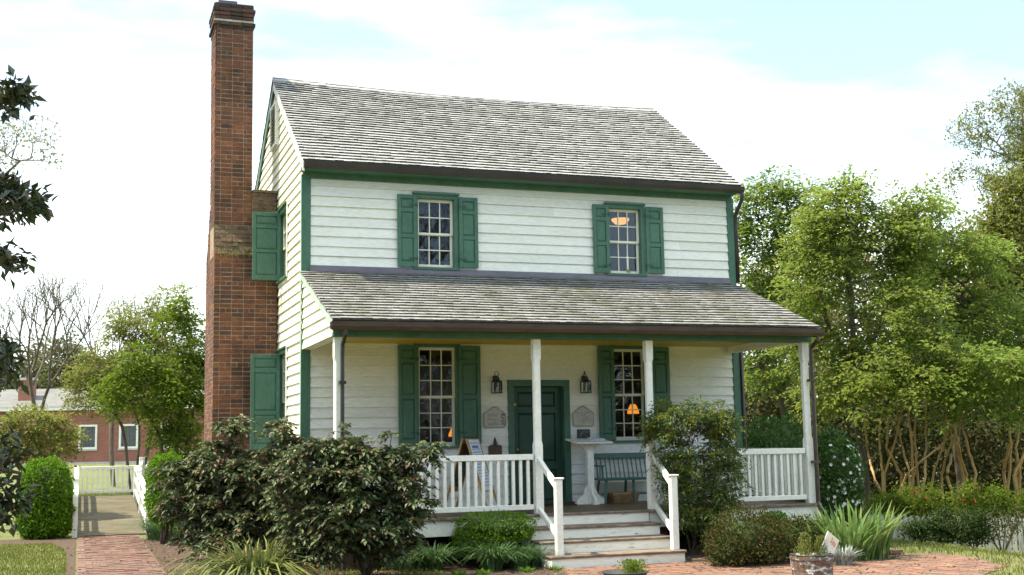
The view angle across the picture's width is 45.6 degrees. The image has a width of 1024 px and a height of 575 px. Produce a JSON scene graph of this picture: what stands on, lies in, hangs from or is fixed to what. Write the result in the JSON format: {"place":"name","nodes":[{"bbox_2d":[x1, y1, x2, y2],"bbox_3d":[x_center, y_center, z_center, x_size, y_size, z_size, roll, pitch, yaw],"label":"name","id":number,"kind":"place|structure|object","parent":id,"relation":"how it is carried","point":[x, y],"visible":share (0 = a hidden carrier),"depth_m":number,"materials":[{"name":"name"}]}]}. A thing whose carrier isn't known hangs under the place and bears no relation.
{"place":"outdoors","nodes":[
{"label":"outdoors","id":0,"kind":"place"},
{"bbox_2d":[76,535,166,574],"bbox_3d":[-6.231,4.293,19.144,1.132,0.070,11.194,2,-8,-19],"label":"brick path","id":1,"kind":"structure","parent":0,"point":[112,564],"depth_m":19.49,"materials":[{"name":"red brick"}]},
{"bbox_2d":[0,492,1023,574],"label":"grass","id":2,"kind":"structure","parent":0,"point":[62,566],"depth_m":18.17,"materials":[{"name":"green plant"}]},
{"bbox_2d":[0,440,1023,574],"bbox_3d":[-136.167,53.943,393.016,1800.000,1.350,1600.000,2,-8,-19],"label":"ground","id":3,"kind":"structure","parent":0,"point":[7,535],"depth_m":25.17,"materials":[{"name":"soil"}]},
{"bbox_2d":[0,326,33,391],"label":"distant tree","id":4,"kind":"object","parent":3,"relation":"on","point":[8,384],"visible":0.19,"depth_m":94.98,"materials":[{"name":"green plant"}]},
{"bbox_2d":[0,64,59,536],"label":"magnolia tree","id":5,"kind":"object","parent":3,"relation":"on","point":[31,207],"visible":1,"depth_m":10.95,"materials":[{"name":"green plant"}]},
{"bbox_2d":[3,335,60,410],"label":"distant tree","id":6,"kind":"object","parent":3,"relation":"on","point":[36,370],"visible":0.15,"depth_m":101.47,"materials":[{"name":"green plant"}]},
{"bbox_2d":[0,109,67,182],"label":"blossom tree","id":7,"kind":"object","parent":3,"relation":"on","point":[2,134],"visible":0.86,"depth_m":24.99,"materials":[{"name":"grey plant"}]},
{"bbox_2d":[0,538,75,574],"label":"mulch strip","id":8,"kind":"object","parent":3,"relation":"on","point":[65,543],"visible":1,"depth_m":22.72,"materials":[{"name":"soil"}]},
{"bbox_2d":[0,399,90,467],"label":"olive shrub","id":9,"kind":"object","parent":3,"relation":"on","point":[33,441],"visible":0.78,"depth_m":26.79,"materials":[{"name":"green plant"}]},
{"bbox_2d":[12,453,78,538],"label":"box hedge","id":10,"kind":"object","parent":3,"relation":"on","point":[50,515],"visible":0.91,"depth_m":23.93,"materials":[{"name":"green plant"}]},
{"bbox_2d":[0,264,128,452],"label":"bare tree","id":11,"kind":"object","parent":3,"relation":"on","point":[29,375],"visible":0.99,"depth_m":45.03,"materials":[{"name":"grey plant"}]},
{"bbox_2d":[35,330,100,388],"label":"distant tree","id":12,"kind":"object","parent":3,"relation":"on","point":[56,383],"visible":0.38,"depth_m":97.40,"materials":[{"name":"green plant"}]},
{"bbox_2d":[76,345,118,383],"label":"distant tree","id":13,"kind":"object","parent":3,"relation":"on","point":[102,364],"visible":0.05,"depth_m":104.26,"materials":[{"name":"green plant"}]},
{"bbox_2d":[0,377,204,464],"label":"brick building","id":14,"kind":"structure","parent":3,"relation":"on","point":[95,450],"depth_m":75.26,"materials":[{"name":"red brick"},{"name":"white paint"},{"name":"glass"}]},
{"bbox_2d":[78,425,97,450],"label":"window","id":15,"kind":"structure","parent":14,"relation":"in","point":[91,445],"depth_m":75.25,"materials":[{"name":"white paint"}]},
{"bbox_2d":[118,424,137,449],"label":"window","id":16,"kind":"structure","parent":14,"relation":"in","point":[131,434],"depth_m":75.25,"materials":[{"name":"grey glass"}]},
{"bbox_2d":[21,267,184,486],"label":"bare tree","id":17,"kind":"object","parent":3,"relation":"on","point":[111,445],"visible":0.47,"depth_m":48.94,"materials":[{"name":"plant"}]},
{"bbox_2d":[72,457,148,537],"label":"wooden ramp","id":18,"kind":"structure","parent":3,"relation":"on","point":[98,515],"depth_m":27.63,"materials":[{"name":"white paint"}]},
{"bbox_2d":[55,280,204,507],"bbox_3d":[-10.323,2.981,32.939,4.381,6.279,2.580,-2,-7,5],"label":"tree","id":19,"kind":"object","parent":3,"relation":"on","point":[120,332],"visible":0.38,"depth_m":32.77,"materials":[{"name":"green plant"}]},
{"bbox_2d":[84,282,205,458],"bbox_3d":[-8.657,2.764,29.636,3.388,5.809,2.343,2,-8,-19],"label":"leafy shrub","id":20,"kind":"object","parent":3,"relation":"on","point":[179,388],"visible":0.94,"depth_m":29.58,"materials":[{"name":"green plant"}]},
{"bbox_2d":[163,341,204,385],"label":"distant tree","id":21,"kind":"object","parent":3,"relation":"on","point":[187,374],"visible":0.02,"depth_m":95.52,"materials":[{"name":"green plant"}]},
{"bbox_2d":[204,0,824,570],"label":"farmhouse","id":22,"kind":"object","parent":3,"relation":"on","point":[412,268],"visible":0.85,"depth_m":20.75,"materials":[{"name":"paint"}]},
{"bbox_2d":[218,242,251,257],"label":"wall fern","id":23,"kind":"object","parent":22,"relation":"attached to","point":[237,252],"depth_m":21.70,"materials":[{"name":"green plant"}]},
{"bbox_2d":[275,346,287,451],"bbox_3d":[-3.959,1.951,21.173,0.185,1.790,1.080,2,-8,-19],"label":"window","id":24,"kind":"structure","parent":22,"relation":"in","point":[281,351],"depth_m":21.58,"materials":[{"name":"green paint"}]},
{"bbox_2d":[276,201,288,284],"bbox_3d":[-4.008,-0.772,21.519,0.185,1.320,1.080,2,-8,-19],"label":"window","id":25,"kind":"structure","parent":22,"relation":"in","point":[282,210],"depth_m":21.90,"materials":[{"name":"green paint"}]},
{"bbox_2d":[412,192,459,269],"bbox_3d":[-1.289,-0.934,20.440,0.810,1.302,0.185,2,-8,-19],"label":"window","id":26,"kind":"structure","parent":22,"relation":"in","point":[427,197],"depth_m":20.49,"materials":[{"name":"white paint"}]},
{"bbox_2d":[414,344,459,448],"bbox_3d":[-1.241,1.772,20.096,0.823,1.767,0.185,2,-8,-19],"label":"window","id":27,"kind":"structure","parent":22,"relation":"in","point":[453,347],"depth_m":20.16,"materials":[{"name":"white paint"}]},
{"bbox_2d":[447,439,496,506],"bbox_3d":[-0.643,2.927,19.066,0.750,1.110,0.600,-3,-8,17],"label":"sandwich board","id":28,"kind":"object","parent":22,"relation":"on","point":[470,447],"visible":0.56,"depth_m":19.02,"materials":[{"name":"brown wood"}]},
{"bbox_2d":[483,406,505,427],"bbox_3d":[-0.288,2.164,20.315,0.400,0.355,0.038,2,-8,-19],"label":"wall plaque","id":29,"kind":"object","parent":22,"relation":"attached to","point":[494,417],"depth_m":20.31,"materials":[{"name":"beige stone"}]},
{"bbox_2d":[488,438,501,454],"bbox_3d":[-0.279,2.660,20.250,0.230,0.335,0.042,2,-8,-19],"label":"hanging board","id":30,"kind":"object","parent":22,"relation":"attached to","point":[494,449],"visible":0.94,"depth_m":20.24,"materials":[{"name":"brown wood"}]},
{"bbox_2d":[491,371,502,393],"bbox_3d":[-0.255,1.582,20.319,0.196,0.370,0.197,2,-8,-19],"label":"wall lantern","id":31,"kind":"object","parent":22,"relation":"attached to","point":[494,387],"depth_m":20.30,"materials":[{"name":"black metal"}]},
{"bbox_2d":[514,387,562,502],"bbox_3d":[0.433,2.663,20.640,0.894,1.952,0.107,2,-8,-19],"label":"door","id":32,"kind":"structure","parent":22,"relation":"in","point":[550,396],"depth_m":20.69,"materials":[{"name":"green paint"}]},
{"bbox_2d":[544,503,577,505],"bbox_3d":[0.604,3.589,20.084,0.840,0.014,0.480,2,-8,-19],"label":"doormat","id":33,"kind":"object","parent":22,"relation":"on","point":[565,504],"visible":0.52,"depth_m":19.98,"materials":[{"name":"black fabric"}]},
{"bbox_2d":[572,406,593,426],"bbox_3d":[1.219,2.205,20.850,0.400,0.355,0.029,2,-8,-19],"label":"wall plaque","id":34,"kind":"object","parent":22,"relation":"attached to","point":[582,416],"depth_m":20.84,"materials":[{"name":"grey stone"}]},
{"bbox_2d":[577,429,589,438],"bbox_3d":[1.224,2.518,20.811,0.230,0.185,0.026,2,-8,-19],"label":"framed print","id":35,"kind":"object","parent":22,"relation":"attached to","point":[583,433],"visible":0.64,"depth_m":20.80,"materials":[{"name":"black paper"}]},
{"bbox_2d":[580,371,591,392],"bbox_3d":[1.263,1.616,20.854,0.196,0.383,0.197,2,-8,-19],"label":"wall lantern","id":36,"kind":"object","parent":22,"relation":"attached to","point":[583,387],"depth_m":20.83,"materials":[{"name":"black metal"}]},
{"bbox_2d":[565,438,612,504],"bbox_3d":[1.300,3.071,20.358,0.650,1.088,0.520,2,-8,-19],"label":"lectern stand","id":37,"kind":"object","parent":22,"relation":"on","point":[590,495],"visible":0.94,"depth_m":20.29,"materials":[{"name":"white paint"}]},
{"bbox_2d":[576,437,604,440],"bbox_3d":[1.332,2.551,20.449,0.468,0.068,0.388,2,-8,-19],"label":"leaflet stack","id":38,"kind":"object","parent":37,"relation":"on","point":[594,439],"visible":1,"depth_m":20.43,"materials":[{"name":"paper"}]},
{"bbox_2d":[611,212,628,224],"bbox_3d":[2.038,-1.443,22.954,0.340,0.526,0.335,2,-8,-19],"label":"ceiling lamp","id":39,"kind":"object","parent":22,"relation":"hanging from","point":[622,220],"visible":0.77,"depth_m":22.83,"materials":[{"name":"beige"}]},
{"bbox_2d":[607,492,638,502],"bbox_3d":[1.863,3.544,20.548,0.520,0.170,0.340,2,-8,-19],"label":"wicker basket","id":40,"kind":"object","parent":22,"relation":"on","point":[622,497],"visible":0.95,"depth_m":20.41,"materials":[{"name":"brown wicker"}]},
{"bbox_2d":[603,202,646,275],"bbox_3d":[1.989,-0.843,21.592,0.788,1.305,0.185,2,-8,-19],"label":"window","id":41,"kind":"structure","parent":22,"relation":"in","point":[638,209],"depth_m":21.65,"materials":[{"name":"white paint"}]},
{"bbox_2d":[612,346,645,442],"bbox_3d":[2.050,1.840,21.256,0.782,1.727,0.185,2,-8,-19],"label":"window","id":42,"kind":"structure","parent":22,"relation":"in","point":[622,349],"depth_m":21.32,"materials":[{"name":"white paint"}]},
{"bbox_2d":[594,452,664,503],"bbox_3d":[1.976,3.229,20.655,1.246,0.831,0.548,2,-8,-19],"label":"porch bench","id":43,"kind":"object","parent":22,"relation":"on","point":[617,456],"visible":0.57,"depth_m":20.74,"materials":[{"name":"blue paint"}]},
{"bbox_2d":[619,430,641,436],"bbox_3d":[2.189,3.154,21.699,0.540,1.228,0.532,2,-8,-19],"label":"side table","id":44,"kind":"object","parent":22,"relation":"on","point":[629,431],"visible":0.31,"depth_m":21.68,"materials":[{"name":"brown wood"}]},
{"bbox_2d":[627,404,638,429],"bbox_3d":[2.173,2.301,21.808,0.215,0.490,0.210,2,-8,-19],"label":"table lamp","id":45,"kind":"object","parent":44,"relation":"on","point":[634,411],"visible":0.59,"depth_m":21.76,"materials":[{"name":"orange"}]},
{"bbox_2d":[143,532,902,574],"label":"mulch bed","id":46,"kind":"object","parent":3,"relation":"on","point":[693,558],"visible":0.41,"depth_m":17.75,"materials":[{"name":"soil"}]},
{"bbox_2d":[113,516,186,540],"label":"lily turf","id":47,"kind":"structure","parent":46,"relation":"on","point":[153,532],"depth_m":23.09,"materials":[{"name":"green plant"}]},
{"bbox_2d":[143,448,187,543],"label":"box hedge","id":48,"kind":"object","parent":46,"relation":"on","point":[151,499],"visible":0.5,"depth_m":21.94,"materials":[{"name":"green plant"}]},
{"bbox_2d":[138,414,315,563],"bbox_3d":[-4.019,3.073,18.615,3.285,2.300,1.794,-4,-8,22],"label":"mahonia shrub","id":49,"kind":"object","parent":46,"relation":"on","point":[241,516],"visible":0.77,"depth_m":18.52,"materials":[{"name":"green plant"}]},
{"bbox_2d":[150,533,343,574],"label":"yucca plant","id":50,"kind":"object","parent":46,"relation":"on","point":[258,562],"visible":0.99,"depth_m":15.09,"materials":[{"name":"green plant"}]},
{"bbox_2d":[256,422,451,574],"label":"mahonia shrub","id":51,"kind":"object","parent":46,"relation":"on","point":[345,475],"visible":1,"depth_m":15.60,"materials":[{"name":"green plant"}]},
{"bbox_2d":[376,550,443,571],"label":"lily turf","id":52,"kind":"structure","parent":46,"relation":"on","point":[414,563],"depth_m":16.60,"materials":[{"name":"green plant"}]},
{"bbox_2d":[407,540,475,570],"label":"lily turf","id":53,"kind":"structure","parent":46,"relation":"on","point":[436,560],"depth_m":16.61,"materials":[{"name":"green plant"}]},
{"bbox_2d":[451,569,469,574],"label":"weed","id":54,"kind":"object","parent":46,"relation":"on","point":[459,572],"visible":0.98,"depth_m":15.99,"materials":[{"name":"green plant"}]},
{"bbox_2d":[472,567,493,574],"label":"weed","id":55,"kind":"object","parent":46,"relation":"on","point":[482,572],"visible":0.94,"depth_m":16.07,"materials":[{"name":"green plant"}]},
{"bbox_2d":[450,509,539,561],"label":"boxwood bush","id":56,"kind":"object","parent":46,"relation":"on","point":[487,528],"visible":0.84,"depth_m":16.92,"materials":[{"name":"green plant"}]},
{"bbox_2d":[451,540,547,570],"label":"lily turf","id":57,"kind":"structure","parent":46,"relation":"on","point":[491,558],"depth_m":16.45,"materials":[{"name":"green plant"}]},
{"bbox_2d":[479,540,565,568],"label":"lily turf","id":58,"kind":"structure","parent":46,"relation":"on","point":[516,563],"depth_m":16.66,"materials":[{"name":"green plant"}]},
{"bbox_2d":[516,566,534,571],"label":"weed","id":59,"kind":"object","parent":46,"relation":"on","point":[526,569],"visible":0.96,"depth_m":16.30,"materials":[{"name":"green plant"}]},
{"bbox_2d":[518,542,564,566],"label":"lily turf","id":60,"kind":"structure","parent":46,"relation":"on","point":[535,562],"depth_m":16.87,"materials":[{"name":"green plant"}]},
{"bbox_2d":[547,564,563,570],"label":"weed","id":61,"kind":"object","parent":46,"relation":"on","point":[554,568],"visible":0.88,"depth_m":16.46,"materials":[{"name":"green plant"}]},
{"bbox_2d":[635,392,754,554],"bbox_3d":[2.743,2.775,18.206,1.771,2.470,1.262,-3,-7,12],"label":"nandina shrub","id":62,"kind":"object","parent":46,"relation":"on","point":[716,428],"visible":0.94,"depth_m":18.11,"materials":[{"name":"green plant"}]},
{"bbox_2d":[697,502,794,566],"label":"barberry bush","id":63,"kind":"object","parent":46,"relation":"on","point":[752,538],"visible":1,"depth_m":16.47,"materials":[{"name":"green plant"}]},
{"bbox_2d":[759,510,791,536],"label":"boxwood bush","id":64,"kind":"object","parent":46,"relation":"on","point":[778,512],"visible":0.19,"depth_m":18.24,"materials":[{"name":"green plant"}]},
{"bbox_2d":[775,513,825,560],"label":"barberry bush","id":65,"kind":"object","parent":46,"relation":"on","point":[798,523],"visible":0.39,"depth_m":17.07,"materials":[{"name":"green plant"}]},
{"bbox_2d":[795,424,867,526],"bbox_3d":[5.248,3.265,20.194,1.354,1.993,1.280,2,-8,-19],"label":"azalea bush","id":66,"kind":"object","parent":46,"relation":"on","point":[838,475],"visible":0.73,"depth_m":19.89,"materials":[{"name":"green plant"}]},
{"bbox_2d":[784,499,911,560],"bbox_3d":[4.748,3.426,17.251,2.491,0.861,1.649,2,-8,-19],"label":"iris clump","id":67,"kind":"object","parent":46,"relation":"on","point":[871,539],"visible":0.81,"depth_m":17.08,"materials":[{"name":"green plant"}]},
{"bbox_2d":[889,549,901,553],"bbox_3d":[5.593,3.861,17.788,0.220,0.062,0.100,4,-9,-34],"label":"loose brick","id":68,"kind":"object","parent":46,"relation":"on","point":[894,551],"visible":0.78,"depth_m":17.74,"materials":[{"name":"red brick"}]},
{"bbox_2d":[63,537,988,574],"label":"leaf litter","id":69,"kind":"object","parent":3,"relation":"on","point":[594,566],"visible":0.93,"depth_m":16.57,"materials":[{"name":"brown plant"}]},
{"bbox_2d":[739,247,809,425],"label":"woodland tree","id":70,"kind":"object","parent":3,"relation":"on","point":[744,357],"visible":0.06,"depth_m":51.73,"materials":[{"name":"green plant"}]},
{"bbox_2d":[562,553,1000,574],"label":"walk bedding","id":71,"kind":"object","parent":3,"relation":"on","point":[844,568],"visible":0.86,"depth_m":16.07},
{"bbox_2d":[560,553,1008,574],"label":"brick walk","id":72,"kind":"structure","parent":71,"relation":"on","point":[958,562],"depth_m":16.01,"materials":[{"name":"red brick"}]},
{"bbox_2d":[601,569,648,574],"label":"bowl planter","id":73,"kind":"object","parent":72,"relation":"on","point":[611,572],"visible":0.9,"depth_m":14.65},
{"bbox_2d":[613,558,659,572],"bbox_3d":[1.469,3.391,14.798,0.519,0.202,0.467,2,-8,-19],"label":"potted shrublet","id":74,"kind":"object","parent":73,"relation":"in","point":[635,565],"visible":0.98,"depth_m":14.73,"materials":[{"name":"green plant"}]},
{"bbox_2d":[789,552,833,574],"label":"barrel planter","id":75,"kind":"object","parent":72,"relation":"on","point":[811,565],"visible":0.88,"depth_m":14.30,"materials":[{"name":"wood"}]},
{"bbox_2d":[786,532,820,557],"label":"potted sprigs","id":76,"kind":"object","parent":75,"relation":"in","point":[805,538],"visible":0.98,"depth_m":14.44,"materials":[{"name":"green plant"}]},
{"bbox_2d":[812,536,825,555],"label":"potted sprigs","id":77,"kind":"object","parent":75,"relation":"in","point":[818,544],"visible":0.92,"depth_m":14.49,"materials":[{"name":"green plant"}]},
{"bbox_2d":[818,531,838,555],"bbox_3d":[3.804,3.146,14.605,0.391,0.443,0.041,4,-9,-35],"label":"seed card","id":78,"kind":"object","parent":75,"relation":"in","point":[831,541],"visible":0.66,"depth_m":14.62,"materials":[{"name":"white paper"}]},
{"bbox_2d":[833,545,865,564],"bbox_3d":[4.457,3.605,16.355,0.640,0.291,0.663,2,-8,-19],"label":"dusty miller","id":79,"kind":"object","parent":72,"relation":"on","point":[847,556],"visible":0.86,"depth_m":16.29,"materials":[{"name":"white plant"}]},
{"bbox_2d":[746,411,817,500],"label":"round shrub","id":80,"kind":"object","parent":3,"relation":"on","point":[784,436],"visible":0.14,"depth_m":23.19,"materials":[{"name":"green plant"}]},
{"bbox_2d":[751,219,850,421],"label":"woodland tree","id":81,"kind":"object","parent":3,"relation":"on","point":[798,305],"visible":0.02,"depth_m":54.84,"materials":[{"name":"green plant"}]},
{"bbox_2d":[732,165,870,429],"bbox_3d":[6.881,1.372,30.228,3.826,9.190,4.536,-6,-9,33],"label":"spring tree","id":82,"kind":"object","parent":3,"relation":"on","point":[747,228],"visible":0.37,"depth_m":30.72,"materials":[{"name":"green plant"}]},
{"bbox_2d":[795,211,907,456],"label":"woodland tree","id":83,"kind":"object","parent":3,"relation":"on","point":[837,322],"visible":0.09,"depth_m":49.55,"materials":[{"name":"green plant"}]},
{"bbox_2d":[766,164,984,524],"bbox_3d":[7.826,1.302,26.428,4.488,8.347,3.690,-3,-7,15],"label":"spring tree","id":84,"kind":"object","parent":3,"relation":"on","point":[904,245],"visible":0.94,"depth_m":26.60,"materials":[{"name":"green plant"}]},
{"bbox_2d":[743,348,1023,520],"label":"undergrowth","id":85,"kind":"object","parent":3,"relation":"on","point":[990,467],"visible":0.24,"depth_m":32.58,"materials":[{"name":"green plant"}]},
{"bbox_2d":[859,485,915,531],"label":"garden bush","id":86,"kind":"object","parent":3,"relation":"on","point":[887,500],"visible":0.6,"depth_m":23.51,"materials":[{"name":"green plant"}]},
{"bbox_2d":[847,212,943,463],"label":"woodland tree","id":87,"kind":"object","parent":3,"relation":"on","point":[889,327],"visible":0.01,"depth_m":53.87,"materials":[{"name":"green plant"}]},
{"bbox_2d":[846,335,985,531],"bbox_3d":[8.664,3.201,25.856,3.108,4.460,1.726,-1,-7,-4],"label":"crape myrtle","id":88,"kind":"object","parent":3,"relation":"on","point":[893,371],"visible":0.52,"depth_m":25.90,"materials":[{"name":"green plant"}]},
{"bbox_2d":[896,510,935,543],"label":"shrub","id":89,"kind":"object","parent":3,"relation":"on","point":[911,529],"visible":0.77,"depth_m":20.81,"materials":[{"name":"green plant"}]},
{"bbox_2d":[889,481,954,519],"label":"garden bush","id":90,"kind":"object","parent":3,"relation":"on","point":[931,502],"visible":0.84,"depth_m":23.47,"materials":[{"name":"green plant"}]},
{"bbox_2d":[868,330,980,514],"bbox_3d":[8.803,3.161,25.881,2.230,4.529,1.737,2,-8,-19],"label":"crape myrtle","id":91,"kind":"object","parent":3,"relation":"on","point":[911,479],"visible":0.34,"depth_m":26.02,"materials":[{"name":"green plant"}]},
{"bbox_2d":[915,506,967,548],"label":"shrub","id":92,"kind":"object","parent":3,"relation":"on","point":[940,526],"visible":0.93,"depth_m":20.59,"materials":[{"name":"green plant"}]},
{"bbox_2d":[861,184,1023,516],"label":"spring tree","id":93,"kind":"object","parent":3,"relation":"on","point":[973,260],"visible":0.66,"depth_m":28.91,"materials":[{"name":"green plant"}]},
{"bbox_2d":[867,514,1023,554],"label":"picket fence","id":94,"kind":"object","parent":3,"relation":"on","point":[1019,537],"visible":0.16,"depth_m":22.05,"materials":[{"name":"white wood"}]},
{"bbox_2d":[892,228,1001,456],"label":"woodland tree","id":95,"kind":"object","parent":3,"relation":"on","point":[949,314],"visible":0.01,"depth_m":50.56,"materials":[{"name":"green plant"}]},
{"bbox_2d":[897,335,1015,517],"bbox_3d":[9.477,3.222,25.839,2.380,4.372,1.742,-1,-7,-4],"label":"crape myrtle","id":96,"kind":"object","parent":3,"relation":"on","point":[959,455],"visible":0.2,"depth_m":25.86,"materials":[{"name":"green plant"}]},
{"bbox_2d":[945,501,1004,547],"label":"shrub","id":97,"kind":"object","parent":3,"relation":"on","point":[973,529],"visible":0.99,"depth_m":20.40,"materials":[{"name":"green plant"}]},
{"bbox_2d":[943,477,1011,519],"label":"garden bush","id":98,"kind":"object","parent":3,"relation":"on","point":[968,492],"visible":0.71,"depth_m":23.52,"materials":[{"name":"green plant"}]},
{"bbox_2d":[937,77,1023,199],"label":"budding tree","id":99,"kind":"object","parent":3,"relation":"on","point":[986,137],"visible":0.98,"depth_m":40.85,"materials":[{"name":"green plant"}]},
{"bbox_2d":[944,154,1023,496],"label":"yellow tree","id":100,"kind":"object","parent":3,"relation":"on","point":[1003,213],"visible":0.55,"depth_m":36.69,"materials":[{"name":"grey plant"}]},
{"bbox_2d":[961,206,1020,421],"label":"woodland tree","id":101,"kind":"object","parent":3,"relation":"on","point":[990,299],"depth_m":52.76,"materials":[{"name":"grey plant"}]},
{"bbox_2d":[968,335,1023,535],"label":"crape myrtle","id":102,"kind":"object","parent":3,"relation":"on","point":[1017,469],"visible":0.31,"depth_m":25.85,"materials":[{"name":"green plant"}]},
{"bbox_2d":[973,245,1022,466],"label":"woodland tree","id":103,"kind":"object","parent":3,"relation":"on","point":[1013,345],"depth_m":49.91,"materials":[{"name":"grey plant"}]},
{"bbox_2d":[972,80,1023,349],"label":"pine tree","id":104,"kind":"object","parent":3,"relation":"on","point":[1016,158],"visible":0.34,"depth_m":45.94,"materials":[{"name":"green plant"}]},
{"bbox_2d":[978,504,1023,552],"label":"shrub","id":105,"kind":"object","parent":3,"relation":"on","point":[1010,524],"visible":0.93,"depth_m":20.37,"materials":[{"name":"green plant"}]},
{"bbox_2d":[985,486,1023,546],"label":"garden bush","id":106,"kind":"object","parent":3,"relation":"on","point":[1013,500],"visible":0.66,"depth_m":23.52,"materials":[{"name":"green plant"}]},
{"bbox_2d":[0,0,1023,432],"label":"sky","id":107,"kind":"structure","parent":0,"point":[815,87],"materials":[{"name":"white"}]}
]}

